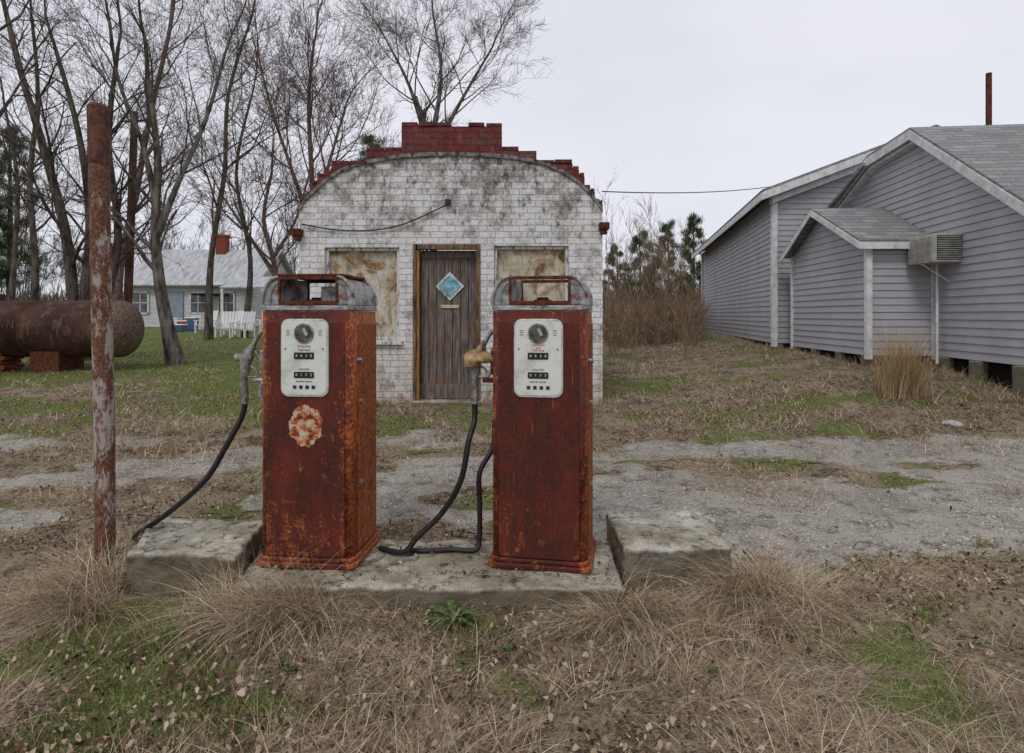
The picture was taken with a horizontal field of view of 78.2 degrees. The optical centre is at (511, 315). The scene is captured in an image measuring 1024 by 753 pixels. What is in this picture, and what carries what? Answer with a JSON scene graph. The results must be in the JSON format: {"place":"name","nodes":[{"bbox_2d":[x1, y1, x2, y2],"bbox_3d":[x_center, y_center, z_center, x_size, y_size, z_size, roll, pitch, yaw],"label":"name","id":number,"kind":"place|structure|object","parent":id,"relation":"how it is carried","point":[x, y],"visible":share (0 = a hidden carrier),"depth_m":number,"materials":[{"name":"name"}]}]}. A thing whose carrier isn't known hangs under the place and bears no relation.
{"place":"outdoors","nodes":[
{"label":"outdoors","id":0,"kind":"place"},
{"bbox_2d":[0,318,1023,752],"bbox_3d":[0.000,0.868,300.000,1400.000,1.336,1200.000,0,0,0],"label":"ground","id":1,"kind":"structure","parent":0,"point":[826,372],"depth_m":3.17,"materials":[{"name":"plant"}]},
{"bbox_2d":[0,162,52,288],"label":"pine tree","id":2,"kind":"object","parent":1,"relation":"on","point":[4,253],"visible":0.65,"depth_m":36.71,"materials":[{"name":"green plant"}]},
{"bbox_2d":[0,122,81,299],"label":"pine tree","id":3,"kind":"object","parent":1,"relation":"on","point":[9,233],"visible":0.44,"depth_m":37.94,"materials":[{"name":"green plant"}]},
{"bbox_2d":[0,0,117,132],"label":"bare tree","id":4,"kind":"object","parent":1,"relation":"on","point":[8,101],"visible":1,"depth_m":11.50,"materials":[{"name":"brown plant"}]},
{"bbox_2d":[0,0,124,299],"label":"bare tree","id":5,"kind":"object","parent":1,"relation":"on","point":[35,288],"visible":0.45,"depth_m":19.57,"materials":[{"name":"brown plant"}]},
{"bbox_2d":[0,294,144,372],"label":"propane tank","id":6,"kind":"object","parent":1,"relation":"on","point":[45,336],"visible":0.85,"depth_m":11.61,"materials":[{"name":"metal"}]},
{"bbox_2d":[86,102,115,575],"bbox_3d":[-2.373,0.193,3.640,0.150,2.815,0.111,0,0,0],"label":"rusty metal pole","id":7,"kind":"object","parent":1,"relation":"on","point":[98,139],"visible":0.89,"depth_m":3.60,"materials":[{"name":"metal"}]},
{"bbox_2d":[0,0,209,360],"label":"bare tree","id":8,"kind":"object","parent":1,"relation":"on","point":[70,252],"visible":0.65,"depth_m":13.94,"materials":[{"name":"brown plant"}]},
{"bbox_2d":[123,111,143,303],"bbox_3d":[-9.618,-2.030,16.000,0.580,6.267,0.217,0,0,0],"label":"utility pole","id":9,"kind":"object","parent":1,"relation":"on","point":[128,278],"visible":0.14,"depth_m":15.93,"materials":[{"name":"brown wood"}]},
{"bbox_2d":[3,0,317,365],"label":"bare tree","id":10,"kind":"object","parent":1,"relation":"on","point":[173,352],"visible":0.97,"depth_m":12.93,"materials":[{"name":"brown plant"}]},
{"bbox_2d":[97,0,251,300],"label":"bare tree","id":11,"kind":"object","parent":1,"relation":"on","point":[118,292],"visible":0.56,"depth_m":17.98,"materials":[{"name":"red plant"}]},
{"bbox_2d":[173,318,182,323],"bbox_3d":[-16.672,0.442,31.162,0.516,0.595,0.516,0,0,0],"label":"storage bin","id":12,"kind":"object","parent":1,"relation":"on","point":[175,320],"visible":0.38,"depth_m":30.94,"materials":[{"name":"white plastic"}]},
{"bbox_2d":[174,324,187,331],"bbox_3d":[-15.424,0.595,29.241,0.516,0.345,0.516,0,0,0],"label":"storage bin","id":13,"kind":"object","parent":1,"relation":"on","point":[180,327],"visible":0.81,"depth_m":29.04,"materials":[{"name":"blue plastic"}]},
{"bbox_2d":[177,320,186,323],"bbox_3d":[-15.686,0.506,30.165,0.516,0.495,0.516,0,0,0],"label":"storage bin","id":14,"kind":"object","parent":1,"relation":"on","point":[181,322],"visible":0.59,"depth_m":29.93,"materials":[{"name":"red plastic"}]},
{"bbox_2d":[184,317,199,330],"bbox_3d":[-15.309,0.431,30.165,0.516,0.645,0.516,0,0,0],"label":"storage bin","id":15,"kind":"object","parent":1,"relation":"on","point":[190,323],"visible":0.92,"depth_m":29.95,"materials":[{"name":"blue plastic"}]},
{"bbox_2d":[188,641,205,649],"bbox_3d":[-1.394,1.460,2.792,0.072,0.020,0.096,0,0,-44],"label":"broadleaf weed","id":16,"kind":"object","parent":1,"relation":"on","point":[196,644],"visible":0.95,"depth_m":2.80,"materials":[{"name":"green plant"}]},
{"bbox_2d":[191,315,203,329],"bbox_3d":[-15.503,0.367,31.162,0.516,0.745,0.516,0,0,0],"label":"storage bin","id":17,"kind":"object","parent":1,"relation":"on","point":[201,322],"visible":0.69,"depth_m":30.97,"materials":[{"name":"white plastic"}]},
{"bbox_2d":[193,311,219,332],"bbox_3d":[-13.347,0.301,27.564,0.780,0.981,0.754,0,0,20],"label":"lawn chair","id":18,"kind":"object","parent":1,"relation":"on","point":[215,314],"visible":0.45,"depth_m":27.61,"materials":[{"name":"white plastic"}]},
{"bbox_2d":[123,234,294,327],"bbox_3d":[-17.800,-2.112,38.550,9.200,5.725,9.900,0,0,0],"label":"white farmhouse","id":19,"kind":"object","parent":1,"relation":"on","point":[186,295],"visible":0.56,"depth_m":36.06,"materials":[{"name":"wood"}]},
{"bbox_2d":[167,291,183,319],"bbox_3d":[-19.300,-0.350,35.950,1.100,2.000,0.060,0,0,0],"label":"door","id":20,"kind":"structure","parent":19,"relation":"in","point":[176,298],"depth_m":35.92,"materials":[{"name":"wood"}]},
{"bbox_2d":[133,293,269,311],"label":"windows","id":21,"kind":"structure","parent":19,"relation":"in","point":[136,296],"depth_m":35.94,"materials":[{"name":"clear glass"}]},
{"bbox_2d":[213,311,237,336],"bbox_3d":[-10.890,0.351,24.089,0.780,0.981,0.754,0,0,-5],"label":"lawn chair","id":22,"kind":"object","parent":1,"relation":"on","point":[227,319],"visible":0.75,"depth_m":24.30,"materials":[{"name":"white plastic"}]},
{"bbox_2d":[223,311,243,334],"bbox_3d":[-11.408,0.323,26.052,0.780,0.981,0.754,0,0,26],"label":"lawn chair","id":23,"kind":"object","parent":1,"relation":"on","point":[239,318],"visible":0.19,"depth_m":26.28,"materials":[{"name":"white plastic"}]},
{"bbox_2d":[229,312,257,337],"bbox_3d":[-10.023,0.360,23.487,0.780,0.981,0.754,0,0,15],"label":"lawn chair","id":24,"kind":"object","parent":1,"relation":"on","point":[246,324],"visible":0.99,"depth_m":23.64,"materials":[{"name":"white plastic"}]},
{"bbox_2d":[147,83,357,275],"bbox_3d":[-5.768,-2.104,15.110,5.088,6.412,4.040,0,0,0],"label":"bare tree","id":25,"kind":"object","parent":1,"relation":"on","point":[272,267],"visible":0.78,"depth_m":14.66,"materials":[{"name":"red plant"}]},
{"bbox_2d":[158,0,346,340],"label":"bare tree","id":26,"kind":"object","parent":1,"relation":"on","point":[208,327],"visible":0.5,"depth_m":22.36,"materials":[{"name":"brown plant"}]},
{"bbox_2d":[251,311,260,330],"bbox_3d":[-11.790,0.289,28.378,0.754,0.981,0.780,0,0,42],"label":"lawn chair","id":27,"kind":"object","parent":1,"relation":"on","point":[259,324],"visible":0.23,"depth_m":28.39,"materials":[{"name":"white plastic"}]},
{"bbox_2d":[272,660,295,671],"bbox_3d":[-0.944,1.459,2.615,0.109,0.020,0.092,0,0,0],"label":"broadleaf weed","id":28,"kind":"object","parent":1,"relation":"on","point":[284,666],"visible":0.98,"depth_m":2.62,"materials":[{"name":"green plant"}]},
{"bbox_2d":[190,0,427,199],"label":"budding maple tree","id":29,"kind":"object","parent":1,"relation":"on","point":[310,79],"visible":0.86,"depth_m":19.67,"materials":[{"name":"red plant"}]},
{"bbox_2d":[0,173,700,299],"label":"distant trees","id":30,"kind":"object","parent":1,"relation":"on","point":[78,266],"visible":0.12,"depth_m":57.63,"materials":[{"name":"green plant"}]},
{"bbox_2d":[0,281,732,346],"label":"undergrowth","id":31,"kind":"object","parent":1,"relation":"on","point":[62,297],"visible":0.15,"depth_m":18.74,"materials":[{"name":"brown plant"}]},
{"bbox_2d":[349,132,387,161],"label":"pine tree","id":32,"kind":"object","parent":1,"relation":"on","point":[367,139],"visible":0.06,"depth_m":44.80,"materials":[{"name":"green plant"}]},
{"bbox_2d":[124,511,733,613],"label":"concrete pump island","id":33,"kind":"structure","parent":1,"relation":"on","point":[634,538],"depth_m":3.38,"materials":[{"name":"grey concrete"}]},
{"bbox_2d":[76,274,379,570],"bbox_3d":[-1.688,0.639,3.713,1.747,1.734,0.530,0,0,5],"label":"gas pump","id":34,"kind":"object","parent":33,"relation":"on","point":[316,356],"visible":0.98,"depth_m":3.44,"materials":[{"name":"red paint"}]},
{"bbox_2d":[284,330,322,388],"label":"price windows","id":35,"kind":"structure","parent":34,"relation":"in","point":[294,386],"depth_m":3.42,"materials":[{"name":"black plastic"}]},
{"bbox_2d":[294,352,313,377],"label":"counter windows","id":36,"kind":"structure","parent":34,"relation":"in","point":[298,353],"depth_m":3.42,"materials":[{"name":"black plastic"}]},
{"bbox_2d":[267,322,344,557],"bbox_3d":[-1.128,0.678,3.445,0.440,1.280,0.016,0,0,5],"label":"front door","id":37,"kind":"structure","parent":34,"relation":"in","point":[306,486],"depth_m":3.44,"materials":[{"name":"red paint"}]},
{"bbox_2d":[378,274,595,573],"bbox_3d":[-0.140,0.579,3.690,1.245,1.600,0.530,0,0,11],"label":"gas pump","id":38,"kind":"object","parent":33,"relation":"on","point":[540,360],"visible":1,"depth_m":3.41,"materials":[{"name":"red paint"}]},
{"bbox_2d":[528,353,547,378],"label":"counter windows","id":39,"kind":"structure","parent":38,"relation":"in","point":[542,358],"depth_m":3.39,"materials":[{"name":"black glass"}]},
{"bbox_2d":[518,330,557,389],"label":"price windows","id":40,"kind":"structure","parent":38,"relation":"in","point":[528,387],"depth_m":3.39,"materials":[{"name":"black plastic"}]},
{"bbox_2d":[499,322,578,560],"bbox_3d":[0.144,0.678,3.416,0.440,1.280,0.016,0,0,10],"label":"front door","id":41,"kind":"structure","parent":38,"relation":"in","point":[539,437],"depth_m":3.41,"materials":[{"name":"red paint"}]},
{"bbox_2d":[329,0,552,251],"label":"bare tree","id":42,"kind":"object","parent":1,"relation":"on","point":[420,112],"visible":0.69,"depth_m":23.94,"materials":[{"name":"brown plant"}]},
{"bbox_2d":[290,122,609,406],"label":"brick store","id":43,"kind":"structure","parent":1,"relation":"on","point":[379,218],"depth_m":8.40,"materials":[{"name":"brick"}]},
{"bbox_2d":[326,246,567,339],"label":"window frames","id":44,"kind":"structure","parent":43,"relation":"in","point":[496,248],"depth_m":8.45,"materials":[{"name":"paint"}]},
{"bbox_2d":[421,597,479,630],"bbox_3d":[-0.290,1.441,3.042,0.305,0.056,0.309,0,0,0],"label":"thistle plant","id":45,"kind":"object","parent":1,"relation":"on","point":[455,614],"visible":0.98,"depth_m":3.04,"materials":[{"name":"green plant"}]},
{"bbox_2d":[496,640,515,653],"bbox_3d":[-0.036,1.458,2.774,0.090,0.023,0.090,0,0,42],"label":"broadleaf weed","id":46,"kind":"object","parent":1,"relation":"on","point":[507,645],"visible":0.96,"depth_m":2.77,"materials":[{"name":"green plant"}]},
{"bbox_2d":[0,421,1022,752],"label":"fallen twigs","id":47,"kind":"object","parent":1,"relation":"on","point":[522,649],"visible":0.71,"depth_m":2.72,"materials":[{"name":"brown wood"}]},
{"bbox_2d":[0,326,1023,752],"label":"dry grass","id":48,"kind":"structure","parent":1,"relation":"on","point":[84,588],"depth_m":2.92,"materials":[{"name":"beige plant"}]},
{"bbox_2d":[0,374,1023,752],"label":"leaf litter","id":49,"kind":"object","parent":1,"relation":"on","point":[158,714],"visible":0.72,"depth_m":2.61,"materials":[{"name":"brown plant"}]},
{"bbox_2d":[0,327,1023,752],"bbox_3d":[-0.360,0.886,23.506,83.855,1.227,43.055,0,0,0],"label":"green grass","id":50,"kind":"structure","parent":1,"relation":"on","point":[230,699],"depth_m":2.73,"materials":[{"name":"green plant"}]},
{"bbox_2d":[0,421,1023,591],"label":"gravel forecourt","id":51,"kind":"structure","parent":1,"relation":"on","point":[982,497],"depth_m":5.20,"materials":[{"name":"grey gravel"}]},
{"bbox_2d":[603,243,636,293],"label":"pine tree","id":52,"kind":"object","parent":1,"relation":"on","point":[611,256],"visible":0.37,"depth_m":49.67,"materials":[{"name":"green plant"}]},
{"bbox_2d":[607,228,659,301],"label":"pine tree","id":53,"kind":"object","parent":1,"relation":"on","point":[636,239],"visible":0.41,"depth_m":41.82,"materials":[{"name":"green plant"}]},
{"bbox_2d":[629,257,661,306],"bbox_3d":[8.521,-1.546,38.349,1.760,4.220,3.174,0,0,45],"label":"pine tree","id":54,"kind":"object","parent":1,"relation":"on","point":[652,284],"visible":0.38,"depth_m":37.87,"materials":[{"name":"green plant"}]},
{"bbox_2d":[593,168,703,341],"bbox_3d":[4.063,-1.830,20.067,3.966,5.429,7.557,0,0,13],"label":"sapling thicket","id":55,"kind":"object","parent":1,"relation":"on","point":[664,278],"visible":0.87,"depth_m":19.42,"materials":[{"name":"plant"}]},
{"bbox_2d":[603,270,712,364],"bbox_3d":[3.496,-0.110,15.800,3.006,2.371,7.131,0,0,17],"label":"brush thicket","id":56,"kind":"object","parent":1,"relation":"on","point":[691,310],"visible":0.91,"depth_m":14.79,"materials":[{"name":"brown plant"}]},
{"bbox_2d":[632,217,700,305],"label":"pine tree","id":57,"kind":"object","parent":1,"relation":"on","point":[670,223],"visible":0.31,"depth_m":43.93,"materials":[{"name":"green plant"}]},
{"bbox_2d":[663,212,706,301],"bbox_3d":[11.349,-3.041,40.072,3.436,7.196,3.840,0,0,19],"label":"pine tree","id":58,"kind":"object","parent":1,"relation":"on","point":[693,221],"visible":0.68,"depth_m":39.74,"materials":[{"name":"green plant"}]},
{"bbox_2d":[703,662,725,674],"bbox_3d":[0.826,1.458,2.601,0.091,0.023,0.096,0,0,-33],"label":"broadleaf weed","id":59,"kind":"object","parent":1,"relation":"on","point":[713,668],"visible":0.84,"depth_m":2.60,"materials":[{"name":"green plant"}]},
{"bbox_2d":[703,145,1023,365],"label":"lap siding walls","id":60,"kind":"structure","parent":1,"relation":"on","point":[981,305],"depth_m":10.33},
{"bbox_2d":[692,130,1023,359],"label":"white trim boards","id":61,"kind":"object","parent":60,"relation":"attached to","point":[905,142],"depth_m":11.66,"materials":[{"name":"white wood"}]},
{"bbox_2d":[692,124,1023,258],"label":"shingle roofs","id":62,"kind":"structure","parent":60,"relation":"on","point":[993,154],"depth_m":9.96,"materials":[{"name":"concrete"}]},
{"bbox_2d":[602,186,769,192],"bbox_3d":[3.350,-2.189,10.901,0.014,1.097,6.597,0,0,41],"label":"overhead wire","id":63,"kind":"object","parent":62,"relation":"attached to","point":[679,192],"visible":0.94,"depth_m":10.06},
{"bbox_2d":[828,163,869,207],"bbox_3d":[6.889,-2.577,12.631,0.465,0.647,1.570,0,0,4],"label":"valley flashing","id":64,"kind":"object","parent":62,"relation":"on","point":[840,194],"visible":0.5,"depth_m":12.59,"materials":[{"name":"metal"}]},
{"bbox_2d":[985,72,991,124],"bbox_3d":[8.020,-3.434,10.600,0.087,1.268,0.087,0,0,0],"label":"stove pipe","id":65,"kind":"object","parent":62,"relation":"on","point":[988,98],"visible":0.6,"depth_m":10.57,"materials":[{"name":"brown metal"}]},
{"bbox_2d":[908,233,963,363],"bbox_3d":[6.437,-0.225,9.544,0.511,1.950,0.631,0,0,0],"label":"window air conditioner","id":66,"kind":"object","parent":60,"relation":"attached to","point":[936,249],"depth_m":9.37,"materials":[{"name":"metal"}]},
{"bbox_2d":[741,337,1021,388],"bbox_3d":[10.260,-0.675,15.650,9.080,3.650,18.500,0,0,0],"label":"crawl space","id":67,"kind":"object","parent":1,"relation":"on","point":[1002,372],"visible":0.03,"depth_m":9.31,"materials":[{"name":"black"}]},
{"bbox_2d":[748,340,1023,397],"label":"foundation piers","id":68,"kind":"structure","parent":1,"relation":"on","point":[975,367],"depth_m":8.87,"materials":[{"name":"concrete"}]},
{"bbox_2d":[850,320,954,401],"bbox_3d":[4.986,0.545,8.123,1.318,1.107,1.278,0,0,0],"label":"dry grass clump","id":69,"kind":"object","parent":1,"relation":"on","point":[903,379],"visible":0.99,"depth_m":8.02,"materials":[{"name":"beige plant"}]},
{"bbox_2d":[942,420,963,427],"bbox_3d":[4.881,1.208,6.975,0.217,0.092,0.171,0,0,0],"label":"white rock","id":70,"kind":"object","parent":1,"relation":"on","point":[953,423],"visible":0.91,"depth_m":6.93,"materials":[{"name":"stone"}]},
{"bbox_2d":[0,0,1023,299],"label":"sky","id":71,"kind":"structure","parent":0,"point":[707,96],"materials":[{"name":"white"}]}
]}

